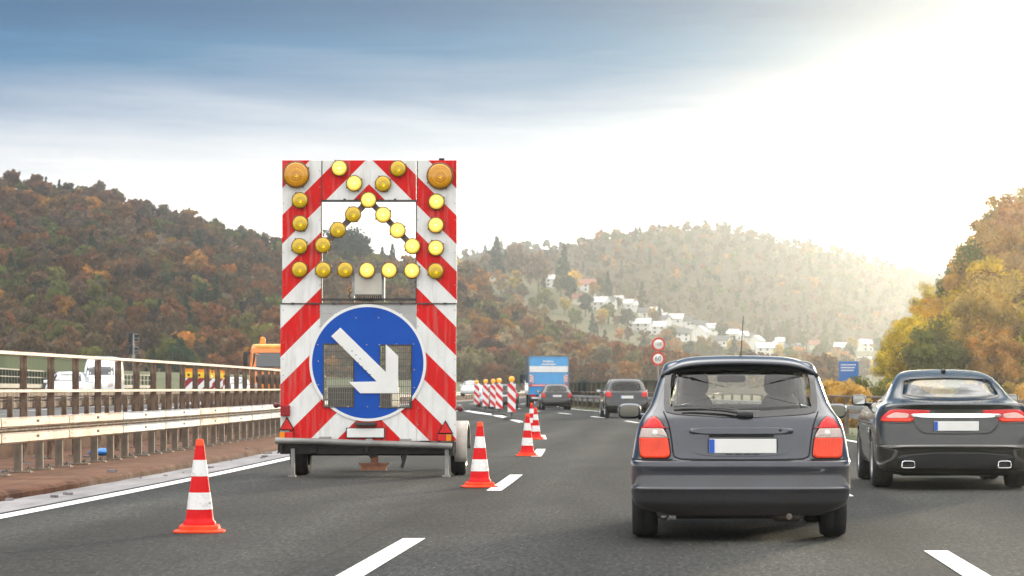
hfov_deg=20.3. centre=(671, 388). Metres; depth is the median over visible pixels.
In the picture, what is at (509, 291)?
garden tree
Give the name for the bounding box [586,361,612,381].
autumn tree
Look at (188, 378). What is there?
yellow topped beacon
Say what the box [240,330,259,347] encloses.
autumn tree
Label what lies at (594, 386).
noise barrier
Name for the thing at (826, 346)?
garden tree
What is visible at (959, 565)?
road markings
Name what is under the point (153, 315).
autumn tree
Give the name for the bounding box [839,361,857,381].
motorway sign
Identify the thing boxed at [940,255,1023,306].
autumn tree
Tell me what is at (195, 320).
autumn tree
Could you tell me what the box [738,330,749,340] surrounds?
house
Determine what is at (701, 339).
garden tree
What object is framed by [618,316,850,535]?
hatchback car
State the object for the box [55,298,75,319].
autumn tree
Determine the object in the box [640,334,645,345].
garden tree
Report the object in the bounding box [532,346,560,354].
autumn tree
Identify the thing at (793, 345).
house
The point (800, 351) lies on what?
garden tree
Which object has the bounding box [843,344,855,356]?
garden tree
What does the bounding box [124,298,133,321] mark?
conifer tree
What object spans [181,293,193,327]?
conifer tree
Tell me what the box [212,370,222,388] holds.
yellow topped beacon
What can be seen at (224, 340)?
autumn tree
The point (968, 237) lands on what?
autumn tree
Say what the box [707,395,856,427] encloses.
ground
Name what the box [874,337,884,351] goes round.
garden tree
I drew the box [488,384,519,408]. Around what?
estate car
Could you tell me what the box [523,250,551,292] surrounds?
autumn tree
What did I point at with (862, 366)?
garden tree
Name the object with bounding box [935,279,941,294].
autumn tree
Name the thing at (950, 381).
bush
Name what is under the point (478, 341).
autumn tree
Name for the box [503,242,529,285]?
autumn tree
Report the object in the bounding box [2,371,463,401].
grass slope
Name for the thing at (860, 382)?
bush
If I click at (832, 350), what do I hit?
garden tree
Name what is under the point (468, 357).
autumn tree
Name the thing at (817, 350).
garden tree
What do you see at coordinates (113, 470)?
litter
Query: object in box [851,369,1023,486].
saloon car
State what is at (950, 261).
autumn tree
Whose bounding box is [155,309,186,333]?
autumn tree
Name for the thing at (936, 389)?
bush
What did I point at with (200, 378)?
yellow topped beacon
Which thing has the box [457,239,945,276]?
remote woodland
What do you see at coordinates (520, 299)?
garden tree
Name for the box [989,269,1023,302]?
autumn tree
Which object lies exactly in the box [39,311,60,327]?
autumn tree
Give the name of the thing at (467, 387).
saloon car
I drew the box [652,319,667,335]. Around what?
house
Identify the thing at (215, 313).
autumn tree
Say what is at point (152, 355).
conifer tree
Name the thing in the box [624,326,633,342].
garden tree
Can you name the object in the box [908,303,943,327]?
autumn tree
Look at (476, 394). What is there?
striped beacon
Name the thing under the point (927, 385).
bush
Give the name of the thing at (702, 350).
garden tree
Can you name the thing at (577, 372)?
autumn tree
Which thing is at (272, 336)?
autumn tree
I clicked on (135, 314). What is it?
autumn tree
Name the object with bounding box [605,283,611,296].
garden tree
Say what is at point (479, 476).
traffic cone
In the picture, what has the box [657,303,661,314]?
garden tree
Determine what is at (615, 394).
compact suv
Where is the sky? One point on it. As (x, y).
(883, 129)
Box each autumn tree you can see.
[0,310,19,329]
[0,328,10,338]
[3,310,22,329]
[3,333,20,350]
[8,307,32,330]
[13,327,46,352]
[17,322,29,334]
[27,298,58,320]
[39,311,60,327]
[41,319,67,342]
[43,284,74,302]
[45,339,55,352]
[51,325,86,350]
[52,294,72,321]
[52,338,84,358]
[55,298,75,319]
[61,305,85,322]
[61,320,73,325]
[67,323,85,336]
[72,292,95,308]
[74,346,105,359]
[81,345,102,355]
[82,300,103,318]
[83,283,105,306]
[87,331,115,348]
[91,306,119,323]
[99,309,126,328]
[101,342,122,357]
[105,296,123,319]
[105,322,119,330]
[108,323,132,347]
[117,340,137,353]
[120,337,154,370]
[123,304,154,329]
[123,349,149,370]
[144,307,161,331]
[144,336,175,371]
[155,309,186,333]
[158,295,189,328]
[163,333,184,369]
[163,337,195,372]
[164,324,184,338]
[171,331,194,348]
[186,324,198,337]
[186,352,202,368]
[188,337,205,349]
[190,315,200,331]
[191,340,201,350]
[193,344,212,368]
[197,328,226,340]
[198,335,226,358]
[199,326,212,332]
[200,302,225,330]
[202,353,224,372]
[220,337,230,347]
[221,328,250,354]
[223,309,242,332]
[224,353,242,370]
[225,312,256,331]
[230,369,247,374]
[235,346,250,374]
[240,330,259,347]
[252,322,276,339]
[258,305,279,329]
[258,325,279,342]
[323,228,348,253]
[331,226,362,253]
[349,231,374,256]
[456,322,473,345]
[456,336,468,345]
[456,342,473,351]
[456,346,476,380]
[456,355,464,381]
[457,259,479,279]
[457,345,481,380]
[461,331,488,345]
[470,268,491,285]
[473,348,497,384]
[474,336,504,352]
[474,337,494,348]
[477,363,501,384]
[486,346,505,384]
[488,349,518,380]
[492,269,509,292]
[494,363,512,383]
[496,332,520,347]
[498,337,522,344]
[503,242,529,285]
[505,344,529,383]
[507,348,524,384]
[519,345,531,355]
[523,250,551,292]
[526,334,553,354]
[530,337,546,354]
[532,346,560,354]
[537,341,563,349]
[542,342,569,359]
[546,342,569,353]
[559,275,578,301]
[562,340,580,349]
[565,349,586,355]
[566,342,587,353]
[566,349,585,380]
[568,351,585,359]
[569,357,590,381]
[580,367,594,381]
[581,361,592,371]
[585,344,615,374]
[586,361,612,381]
[587,349,596,355]
[605,365,622,378]
[608,341,627,358]
[609,353,628,364]
[615,360,643,378]
[620,350,641,374]
[621,343,636,355]
[634,357,653,379]
[639,345,669,379]
[870,343,895,386]
[879,327,923,383]
[880,335,892,357]
[885,313,946,374]
[890,317,908,343]
[894,315,973,382]
[901,304,917,322]
[901,327,960,383]
[908,280,938,306]
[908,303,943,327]
[911,296,935,312]
[922,297,940,314]
[928,310,945,320]
[935,239,989,298]
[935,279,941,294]
[937,266,1000,332]
[937,285,947,304]
[939,256,976,312]
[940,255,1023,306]
[941,307,966,334]
[944,253,956,275]
[946,255,958,269]
[947,272,1023,381]
[953,234,974,254]
[956,218,1002,267]
[963,322,1023,383]
[966,212,991,240]
[974,228,1010,259]
[975,225,1023,257]
[976,194,1014,231]
[987,223,1021,270]
[987,228,1023,254]
[989,192,1023,232]
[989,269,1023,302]
[994,234,1023,265]
[999,252,1023,274]
[1001,322,1023,388]
[1003,275,1023,307]
[1004,204,1023,225]
[1006,184,1023,208]
[1010,286,1023,342]
[1011,300,1023,381]
[1014,266,1023,277]
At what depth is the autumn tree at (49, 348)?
663.34 m
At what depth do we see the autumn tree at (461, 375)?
648.75 m
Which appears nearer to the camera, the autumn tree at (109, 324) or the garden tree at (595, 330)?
the autumn tree at (109, 324)
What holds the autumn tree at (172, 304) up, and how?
on the wooded hillside at (728, 389)
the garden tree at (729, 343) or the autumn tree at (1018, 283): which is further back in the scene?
the garden tree at (729, 343)
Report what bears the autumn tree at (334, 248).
on the wooded hillside at (728, 389)
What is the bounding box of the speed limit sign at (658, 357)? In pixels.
[651,337,664,377]
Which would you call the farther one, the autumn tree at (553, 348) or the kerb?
the autumn tree at (553, 348)
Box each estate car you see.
[477,384,503,406]
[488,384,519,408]
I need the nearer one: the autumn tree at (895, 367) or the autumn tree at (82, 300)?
the autumn tree at (895, 367)
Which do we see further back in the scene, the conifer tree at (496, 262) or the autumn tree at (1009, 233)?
the conifer tree at (496, 262)
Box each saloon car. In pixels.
[43,372,92,400]
[460,381,480,395]
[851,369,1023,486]
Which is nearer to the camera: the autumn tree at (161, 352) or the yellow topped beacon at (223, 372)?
the yellow topped beacon at (223, 372)
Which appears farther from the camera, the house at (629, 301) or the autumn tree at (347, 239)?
the house at (629, 301)
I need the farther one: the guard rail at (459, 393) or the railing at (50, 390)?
the guard rail at (459, 393)
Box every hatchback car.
[230,377,249,388]
[536,384,571,409]
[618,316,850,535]
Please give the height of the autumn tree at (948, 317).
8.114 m
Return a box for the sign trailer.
[273,158,470,476]
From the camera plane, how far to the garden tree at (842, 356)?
1251.41 m
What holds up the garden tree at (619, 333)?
on the village hillside at (610, 328)
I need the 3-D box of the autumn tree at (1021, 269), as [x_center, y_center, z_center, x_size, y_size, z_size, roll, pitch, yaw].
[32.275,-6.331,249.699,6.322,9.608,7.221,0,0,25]
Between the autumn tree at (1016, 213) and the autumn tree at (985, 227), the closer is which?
the autumn tree at (985, 227)
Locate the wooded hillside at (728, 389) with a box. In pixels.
[0,204,872,394]
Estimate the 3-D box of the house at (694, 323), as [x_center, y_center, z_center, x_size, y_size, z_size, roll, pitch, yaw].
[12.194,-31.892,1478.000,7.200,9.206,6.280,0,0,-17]
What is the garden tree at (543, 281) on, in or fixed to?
on the village hillside at (610, 328)
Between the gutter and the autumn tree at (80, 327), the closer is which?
the gutter
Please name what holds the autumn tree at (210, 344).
on the wooded hillside at (728, 389)
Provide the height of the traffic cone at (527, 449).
0.736 m
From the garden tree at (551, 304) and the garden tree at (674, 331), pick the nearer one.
the garden tree at (551, 304)
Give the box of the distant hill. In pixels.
[520,229,931,350]
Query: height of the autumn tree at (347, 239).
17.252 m
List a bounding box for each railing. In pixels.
[0,350,325,465]
[0,368,149,401]
[572,391,1023,430]
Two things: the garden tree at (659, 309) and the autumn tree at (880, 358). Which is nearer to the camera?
the autumn tree at (880, 358)
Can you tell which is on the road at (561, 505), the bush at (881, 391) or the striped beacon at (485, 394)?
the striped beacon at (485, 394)
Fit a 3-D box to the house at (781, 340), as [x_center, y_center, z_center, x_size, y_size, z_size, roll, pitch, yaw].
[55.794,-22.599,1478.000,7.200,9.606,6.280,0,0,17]
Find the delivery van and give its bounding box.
[84,356,123,398]
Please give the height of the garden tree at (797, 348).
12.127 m
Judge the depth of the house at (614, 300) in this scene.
1435.04 m
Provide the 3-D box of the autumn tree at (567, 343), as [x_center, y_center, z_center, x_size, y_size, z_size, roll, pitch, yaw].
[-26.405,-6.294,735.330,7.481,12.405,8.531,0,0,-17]
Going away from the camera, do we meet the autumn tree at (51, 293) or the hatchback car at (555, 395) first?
the hatchback car at (555, 395)
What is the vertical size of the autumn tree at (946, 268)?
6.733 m
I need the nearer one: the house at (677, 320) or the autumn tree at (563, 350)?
the autumn tree at (563, 350)
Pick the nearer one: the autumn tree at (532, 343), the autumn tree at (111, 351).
the autumn tree at (111, 351)
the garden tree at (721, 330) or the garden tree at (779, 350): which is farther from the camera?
the garden tree at (721, 330)
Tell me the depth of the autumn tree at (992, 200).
313.98 m
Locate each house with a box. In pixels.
[487,269,496,281]
[543,273,555,287]
[570,292,581,304]
[578,277,596,295]
[590,295,612,310]
[609,295,617,308]
[611,294,624,301]
[622,297,634,309]
[625,299,638,312]
[625,317,652,334]
[637,306,648,317]
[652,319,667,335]
[659,313,672,326]
[668,312,685,326]
[673,327,690,341]
[683,315,693,328]
[690,318,703,328]
[691,324,709,341]
[704,322,717,335]
[712,334,731,347]
[725,328,739,339]
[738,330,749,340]
[743,331,754,342]
[747,334,765,349]
[755,341,777,355]
[772,336,785,344]
[783,343,800,348]
[807,338,820,349]
[833,341,846,350]
[856,337,872,350]
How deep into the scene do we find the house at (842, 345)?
1437.12 m
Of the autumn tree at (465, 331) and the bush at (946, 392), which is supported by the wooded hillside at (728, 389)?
the autumn tree at (465, 331)
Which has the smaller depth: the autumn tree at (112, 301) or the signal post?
the signal post
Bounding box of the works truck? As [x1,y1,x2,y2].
[243,337,279,388]
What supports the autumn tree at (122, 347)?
on the wooded hillside at (728, 389)
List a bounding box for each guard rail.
[0,391,274,428]
[0,400,327,475]
[400,391,525,401]
[571,395,865,434]
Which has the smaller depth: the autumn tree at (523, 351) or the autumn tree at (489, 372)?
the autumn tree at (489, 372)
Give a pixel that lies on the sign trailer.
(366, 414)
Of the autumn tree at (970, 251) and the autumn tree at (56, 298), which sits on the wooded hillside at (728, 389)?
the autumn tree at (56, 298)
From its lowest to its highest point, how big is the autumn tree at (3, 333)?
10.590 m
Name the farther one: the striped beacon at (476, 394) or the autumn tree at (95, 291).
the autumn tree at (95, 291)
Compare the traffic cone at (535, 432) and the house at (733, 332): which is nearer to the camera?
the traffic cone at (535, 432)
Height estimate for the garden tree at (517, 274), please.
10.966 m
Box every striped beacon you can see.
[471,380,482,409]
[479,379,488,411]
[486,379,497,412]
[491,378,506,414]
[503,376,520,419]
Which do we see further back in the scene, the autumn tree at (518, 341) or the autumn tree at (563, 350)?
the autumn tree at (518, 341)
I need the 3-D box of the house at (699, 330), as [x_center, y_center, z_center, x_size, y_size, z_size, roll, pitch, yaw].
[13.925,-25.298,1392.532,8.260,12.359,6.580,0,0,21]
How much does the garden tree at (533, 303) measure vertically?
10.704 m
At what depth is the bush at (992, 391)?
127.72 m
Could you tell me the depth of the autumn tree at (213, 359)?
630.96 m
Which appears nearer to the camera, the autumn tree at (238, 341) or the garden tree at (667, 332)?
the autumn tree at (238, 341)
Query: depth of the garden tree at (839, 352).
1310.82 m
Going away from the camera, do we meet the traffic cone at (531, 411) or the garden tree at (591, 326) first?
the traffic cone at (531, 411)
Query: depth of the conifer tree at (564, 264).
1459.85 m
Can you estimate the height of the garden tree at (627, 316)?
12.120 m
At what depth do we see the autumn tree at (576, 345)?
715.21 m
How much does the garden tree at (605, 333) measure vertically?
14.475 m
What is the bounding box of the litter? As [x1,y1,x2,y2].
[0,429,278,499]
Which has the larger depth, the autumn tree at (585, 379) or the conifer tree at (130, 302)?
the conifer tree at (130, 302)
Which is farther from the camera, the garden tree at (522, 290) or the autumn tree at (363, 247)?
the garden tree at (522, 290)
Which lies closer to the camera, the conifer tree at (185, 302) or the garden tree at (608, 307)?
the conifer tree at (185, 302)
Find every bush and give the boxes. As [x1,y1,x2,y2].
[821,378,872,427]
[822,376,876,401]
[873,378,891,399]
[915,379,946,394]
[921,379,957,387]
[930,380,990,396]
[936,387,956,396]
[945,380,977,391]
[982,380,1006,393]
[1002,381,1023,394]
[1013,383,1023,404]
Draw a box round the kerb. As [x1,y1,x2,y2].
[0,393,523,457]
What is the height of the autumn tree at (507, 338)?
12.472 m
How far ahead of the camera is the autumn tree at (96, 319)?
729.43 m
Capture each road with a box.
[0,394,408,417]
[0,397,1023,575]
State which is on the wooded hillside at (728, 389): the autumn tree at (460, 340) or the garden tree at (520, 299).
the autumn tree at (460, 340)
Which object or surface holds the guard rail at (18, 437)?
on the central reserve
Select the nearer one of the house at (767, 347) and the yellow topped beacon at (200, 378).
the yellow topped beacon at (200, 378)
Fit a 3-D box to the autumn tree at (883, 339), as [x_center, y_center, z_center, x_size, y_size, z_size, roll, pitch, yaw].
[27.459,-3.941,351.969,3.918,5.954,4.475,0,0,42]
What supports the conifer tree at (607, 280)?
on the village hillside at (610, 328)
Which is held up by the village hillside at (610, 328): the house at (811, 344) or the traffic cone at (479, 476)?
the house at (811, 344)
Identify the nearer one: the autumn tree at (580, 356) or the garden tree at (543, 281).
the autumn tree at (580, 356)
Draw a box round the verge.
[571,405,857,439]
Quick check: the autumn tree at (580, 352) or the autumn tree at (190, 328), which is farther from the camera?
the autumn tree at (190, 328)
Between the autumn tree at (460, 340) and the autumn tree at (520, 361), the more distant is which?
the autumn tree at (460, 340)
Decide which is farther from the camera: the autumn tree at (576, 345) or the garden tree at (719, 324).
the garden tree at (719, 324)
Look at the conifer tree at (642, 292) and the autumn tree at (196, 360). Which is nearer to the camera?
the autumn tree at (196, 360)
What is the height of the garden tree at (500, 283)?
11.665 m
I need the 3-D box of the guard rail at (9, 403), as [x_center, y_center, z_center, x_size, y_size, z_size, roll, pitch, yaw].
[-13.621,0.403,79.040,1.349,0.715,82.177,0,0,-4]
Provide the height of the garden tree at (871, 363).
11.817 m
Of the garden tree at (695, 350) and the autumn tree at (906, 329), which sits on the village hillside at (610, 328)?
the garden tree at (695, 350)
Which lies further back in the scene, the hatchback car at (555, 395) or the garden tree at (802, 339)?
the garden tree at (802, 339)
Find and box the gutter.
[0,400,469,512]
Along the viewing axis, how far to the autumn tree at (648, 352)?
680.38 m
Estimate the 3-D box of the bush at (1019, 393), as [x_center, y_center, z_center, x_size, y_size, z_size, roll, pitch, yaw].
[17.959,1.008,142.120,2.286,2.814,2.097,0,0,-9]
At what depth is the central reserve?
39.24 m
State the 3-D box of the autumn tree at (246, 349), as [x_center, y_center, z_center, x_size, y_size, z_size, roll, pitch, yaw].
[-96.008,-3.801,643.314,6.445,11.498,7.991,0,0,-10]
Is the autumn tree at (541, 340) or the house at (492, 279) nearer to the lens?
the autumn tree at (541, 340)
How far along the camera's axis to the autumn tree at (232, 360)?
638.01 m
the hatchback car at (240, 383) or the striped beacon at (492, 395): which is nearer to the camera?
the striped beacon at (492, 395)
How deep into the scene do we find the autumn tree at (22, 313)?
725.38 m
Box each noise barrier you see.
[0,355,86,388]
[569,380,677,407]
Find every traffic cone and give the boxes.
[173,439,225,532]
[461,422,498,487]
[516,413,538,455]
[529,403,533,428]
[531,407,543,438]
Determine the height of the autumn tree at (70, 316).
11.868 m
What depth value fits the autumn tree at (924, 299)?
309.63 m
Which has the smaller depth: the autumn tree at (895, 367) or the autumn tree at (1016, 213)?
the autumn tree at (895, 367)
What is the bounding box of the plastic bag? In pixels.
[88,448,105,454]
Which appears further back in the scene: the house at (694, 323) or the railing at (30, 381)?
the house at (694, 323)
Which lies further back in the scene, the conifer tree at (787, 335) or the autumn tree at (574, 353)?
the conifer tree at (787, 335)
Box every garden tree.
[475,265,488,276]
[478,252,491,265]
[493,273,508,293]
[503,286,517,296]
[508,276,517,289]
[511,269,523,284]
[514,294,524,304]
[515,283,528,297]
[528,297,539,309]
[534,287,552,306]
[540,306,549,314]
[541,278,545,288]
[546,297,557,313]
[553,274,565,296]
[559,297,571,314]
[567,307,582,327]
[568,270,582,286]
[578,293,594,316]
[588,281,600,296]
[588,312,598,333]
[593,322,598,335]
[594,276,605,295]
[595,313,605,327]
[596,308,609,324]
[600,302,614,323]
[600,304,615,323]
[603,329,607,340]
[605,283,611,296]
[611,315,620,327]
[615,327,623,339]
[617,297,622,308]
[619,308,636,326]
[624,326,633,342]
[636,329,651,343]
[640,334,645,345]
[641,338,649,345]
[647,307,656,317]
[650,311,660,320]
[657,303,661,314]
[657,329,673,337]
[662,336,674,348]
[665,337,682,351]
[666,326,677,337]
[681,341,694,354]
[691,340,697,352]
[694,335,712,352]
[696,342,712,355]
[708,341,725,355]
[715,320,729,333]
[716,327,727,335]
[726,340,736,348]
[729,335,738,354]
[737,340,749,351]
[762,323,767,341]
[763,330,777,341]
[772,343,784,356]
[781,344,797,356]
[793,346,804,352]
[794,330,809,346]
[794,349,808,354]
[810,344,824,355]
[819,341,831,353]
[826,347,839,357]
[835,348,842,357]
[838,354,850,359]
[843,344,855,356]
[843,351,854,358]
[847,336,858,350]
[856,356,870,379]
[858,359,873,376]
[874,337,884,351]
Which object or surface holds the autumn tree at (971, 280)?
on the wooded bank
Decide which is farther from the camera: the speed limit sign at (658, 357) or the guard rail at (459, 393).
the guard rail at (459, 393)
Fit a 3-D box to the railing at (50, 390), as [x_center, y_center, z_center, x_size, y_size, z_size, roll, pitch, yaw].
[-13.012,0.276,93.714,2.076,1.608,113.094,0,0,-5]
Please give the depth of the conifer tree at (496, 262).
1414.21 m
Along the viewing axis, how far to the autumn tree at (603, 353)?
687.95 m
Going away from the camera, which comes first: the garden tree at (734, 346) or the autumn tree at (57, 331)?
the autumn tree at (57, 331)
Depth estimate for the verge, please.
73.49 m
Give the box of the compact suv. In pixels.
[596,379,647,417]
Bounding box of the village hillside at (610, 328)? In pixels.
[490,269,883,386]
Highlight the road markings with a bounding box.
[0,397,989,575]
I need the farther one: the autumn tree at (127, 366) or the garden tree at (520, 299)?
the garden tree at (520, 299)
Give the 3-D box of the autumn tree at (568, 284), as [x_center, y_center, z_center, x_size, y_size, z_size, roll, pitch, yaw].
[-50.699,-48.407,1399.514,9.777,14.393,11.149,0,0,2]
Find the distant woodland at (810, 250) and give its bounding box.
[470,219,939,349]
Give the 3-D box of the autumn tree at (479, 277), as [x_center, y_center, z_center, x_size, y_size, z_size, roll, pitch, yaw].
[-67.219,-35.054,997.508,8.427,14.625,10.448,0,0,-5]
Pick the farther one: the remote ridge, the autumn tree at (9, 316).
the remote ridge
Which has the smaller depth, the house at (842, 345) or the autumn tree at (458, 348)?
the autumn tree at (458, 348)
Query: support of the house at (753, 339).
on the village hillside at (610, 328)
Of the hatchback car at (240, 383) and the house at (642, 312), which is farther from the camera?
the house at (642, 312)
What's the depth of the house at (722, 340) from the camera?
1405.69 m
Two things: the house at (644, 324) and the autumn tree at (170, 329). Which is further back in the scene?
the house at (644, 324)
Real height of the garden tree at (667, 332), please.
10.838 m
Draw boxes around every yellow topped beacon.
[179,369,191,407]
[190,369,203,406]
[210,370,211,388]
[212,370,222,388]
[220,371,224,388]
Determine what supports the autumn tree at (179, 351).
on the wooded hillside at (728, 389)
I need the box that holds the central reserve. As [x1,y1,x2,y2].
[0,395,525,500]
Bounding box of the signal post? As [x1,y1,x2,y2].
[128,333,138,358]
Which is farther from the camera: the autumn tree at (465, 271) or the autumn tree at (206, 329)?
the autumn tree at (465, 271)
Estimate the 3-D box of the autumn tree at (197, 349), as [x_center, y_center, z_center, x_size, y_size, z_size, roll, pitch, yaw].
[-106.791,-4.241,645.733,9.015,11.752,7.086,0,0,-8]
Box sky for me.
[0,0,1023,269]
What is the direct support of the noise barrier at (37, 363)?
on the grass slope
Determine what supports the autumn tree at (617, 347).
on the wooded hillside at (728, 389)
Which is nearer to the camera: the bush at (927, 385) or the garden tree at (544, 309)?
the bush at (927, 385)
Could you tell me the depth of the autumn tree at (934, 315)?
244.61 m
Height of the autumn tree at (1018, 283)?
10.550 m
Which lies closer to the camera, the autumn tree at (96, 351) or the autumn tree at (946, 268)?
the autumn tree at (946, 268)
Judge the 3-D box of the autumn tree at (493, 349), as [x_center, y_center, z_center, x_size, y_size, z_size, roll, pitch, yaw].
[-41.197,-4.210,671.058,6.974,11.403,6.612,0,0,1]
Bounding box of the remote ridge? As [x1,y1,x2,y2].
[459,248,945,282]
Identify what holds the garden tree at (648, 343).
on the village hillside at (610, 328)
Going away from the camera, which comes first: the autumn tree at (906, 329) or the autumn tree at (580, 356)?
the autumn tree at (906, 329)
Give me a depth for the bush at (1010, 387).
182.68 m
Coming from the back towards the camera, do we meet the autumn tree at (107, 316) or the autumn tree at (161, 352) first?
the autumn tree at (107, 316)
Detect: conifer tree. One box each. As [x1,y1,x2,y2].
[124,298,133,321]
[147,347,159,371]
[156,297,161,314]
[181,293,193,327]
[380,246,386,258]
[387,243,397,260]
[487,236,504,277]
[555,243,571,275]
[602,272,612,296]
[637,282,648,307]
[782,318,793,343]
[819,318,831,345]
[831,322,841,345]
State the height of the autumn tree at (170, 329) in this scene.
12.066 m
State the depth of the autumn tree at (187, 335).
690.88 m
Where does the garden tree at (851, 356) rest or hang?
on the village hillside at (610, 328)
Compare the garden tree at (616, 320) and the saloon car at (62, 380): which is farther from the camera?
the garden tree at (616, 320)
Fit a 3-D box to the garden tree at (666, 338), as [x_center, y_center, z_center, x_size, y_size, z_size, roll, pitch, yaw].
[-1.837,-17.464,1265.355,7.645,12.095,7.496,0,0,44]
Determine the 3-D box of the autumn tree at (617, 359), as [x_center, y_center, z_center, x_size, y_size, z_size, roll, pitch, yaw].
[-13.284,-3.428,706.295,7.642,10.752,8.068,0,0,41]
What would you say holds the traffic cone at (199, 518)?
on the road at (561, 505)
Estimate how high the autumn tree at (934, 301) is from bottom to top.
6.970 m
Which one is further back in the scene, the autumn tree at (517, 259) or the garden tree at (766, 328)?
the garden tree at (766, 328)
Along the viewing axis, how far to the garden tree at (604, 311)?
1347.41 m
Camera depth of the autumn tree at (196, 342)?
654.66 m
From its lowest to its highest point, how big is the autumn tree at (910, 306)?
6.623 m
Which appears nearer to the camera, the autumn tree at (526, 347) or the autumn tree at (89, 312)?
the autumn tree at (526, 347)
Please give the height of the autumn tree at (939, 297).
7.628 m
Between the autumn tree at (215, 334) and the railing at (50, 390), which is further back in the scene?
the autumn tree at (215, 334)
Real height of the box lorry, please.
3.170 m
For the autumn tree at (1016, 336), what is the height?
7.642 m
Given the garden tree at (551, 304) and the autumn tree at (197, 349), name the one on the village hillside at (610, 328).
the garden tree at (551, 304)
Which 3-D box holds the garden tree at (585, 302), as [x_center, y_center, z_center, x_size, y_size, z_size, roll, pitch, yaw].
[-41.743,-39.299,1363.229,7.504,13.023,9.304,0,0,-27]
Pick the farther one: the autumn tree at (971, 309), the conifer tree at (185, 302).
the conifer tree at (185, 302)
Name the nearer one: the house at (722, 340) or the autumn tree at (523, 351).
the autumn tree at (523, 351)
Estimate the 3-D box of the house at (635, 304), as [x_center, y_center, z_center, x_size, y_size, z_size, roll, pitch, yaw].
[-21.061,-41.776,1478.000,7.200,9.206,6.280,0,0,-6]
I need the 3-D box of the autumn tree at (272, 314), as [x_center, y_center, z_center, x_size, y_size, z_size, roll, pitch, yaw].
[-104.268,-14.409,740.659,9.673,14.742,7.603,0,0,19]
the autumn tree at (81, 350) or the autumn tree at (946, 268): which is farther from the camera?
the autumn tree at (81, 350)
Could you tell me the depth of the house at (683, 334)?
1369.15 m
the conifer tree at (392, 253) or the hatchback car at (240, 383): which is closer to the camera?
the hatchback car at (240, 383)
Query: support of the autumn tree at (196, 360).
on the wooded hillside at (728, 389)
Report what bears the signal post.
on the opposite road at (3, 413)
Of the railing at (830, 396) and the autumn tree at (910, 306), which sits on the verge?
the railing at (830, 396)
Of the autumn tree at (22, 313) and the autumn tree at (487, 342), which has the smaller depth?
the autumn tree at (487, 342)
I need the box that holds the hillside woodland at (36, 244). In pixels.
[0,169,853,388]
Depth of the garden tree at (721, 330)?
1424.55 m
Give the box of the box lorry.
[520,355,568,407]
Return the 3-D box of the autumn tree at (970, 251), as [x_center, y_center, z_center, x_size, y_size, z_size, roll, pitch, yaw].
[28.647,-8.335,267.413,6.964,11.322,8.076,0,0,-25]
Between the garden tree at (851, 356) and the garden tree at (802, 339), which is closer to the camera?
the garden tree at (851, 356)
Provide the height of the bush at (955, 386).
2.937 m
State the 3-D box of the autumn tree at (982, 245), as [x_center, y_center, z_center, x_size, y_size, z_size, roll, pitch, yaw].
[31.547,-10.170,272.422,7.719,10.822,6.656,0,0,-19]
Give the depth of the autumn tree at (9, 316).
717.05 m
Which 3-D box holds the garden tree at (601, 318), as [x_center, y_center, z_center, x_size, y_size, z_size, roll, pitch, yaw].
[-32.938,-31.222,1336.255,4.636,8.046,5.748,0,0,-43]
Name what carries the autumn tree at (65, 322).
on the wooded hillside at (728, 389)
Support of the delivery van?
on the opposite road at (3, 413)
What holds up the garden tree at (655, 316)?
on the village hillside at (610, 328)
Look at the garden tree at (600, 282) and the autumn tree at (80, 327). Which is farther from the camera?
the garden tree at (600, 282)
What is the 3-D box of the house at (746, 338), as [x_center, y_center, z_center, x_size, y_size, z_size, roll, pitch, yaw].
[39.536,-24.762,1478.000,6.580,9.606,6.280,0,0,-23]
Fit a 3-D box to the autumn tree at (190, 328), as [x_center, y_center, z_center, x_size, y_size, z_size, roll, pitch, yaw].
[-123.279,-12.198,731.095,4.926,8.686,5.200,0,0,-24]
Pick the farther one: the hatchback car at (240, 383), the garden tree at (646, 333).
the garden tree at (646, 333)
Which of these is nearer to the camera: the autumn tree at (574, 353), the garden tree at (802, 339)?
the autumn tree at (574, 353)
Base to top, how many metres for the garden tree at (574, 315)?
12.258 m
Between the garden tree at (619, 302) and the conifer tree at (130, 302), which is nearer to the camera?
the conifer tree at (130, 302)
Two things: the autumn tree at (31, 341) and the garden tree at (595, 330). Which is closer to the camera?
the autumn tree at (31, 341)
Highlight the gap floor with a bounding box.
[0,425,247,463]
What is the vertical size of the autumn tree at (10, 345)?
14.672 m
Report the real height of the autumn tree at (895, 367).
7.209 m
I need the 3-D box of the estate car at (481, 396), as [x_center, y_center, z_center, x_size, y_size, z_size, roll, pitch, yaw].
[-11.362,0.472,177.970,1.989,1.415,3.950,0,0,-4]
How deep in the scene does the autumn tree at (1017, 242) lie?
261.05 m
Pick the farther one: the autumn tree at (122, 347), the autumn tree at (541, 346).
the autumn tree at (541, 346)

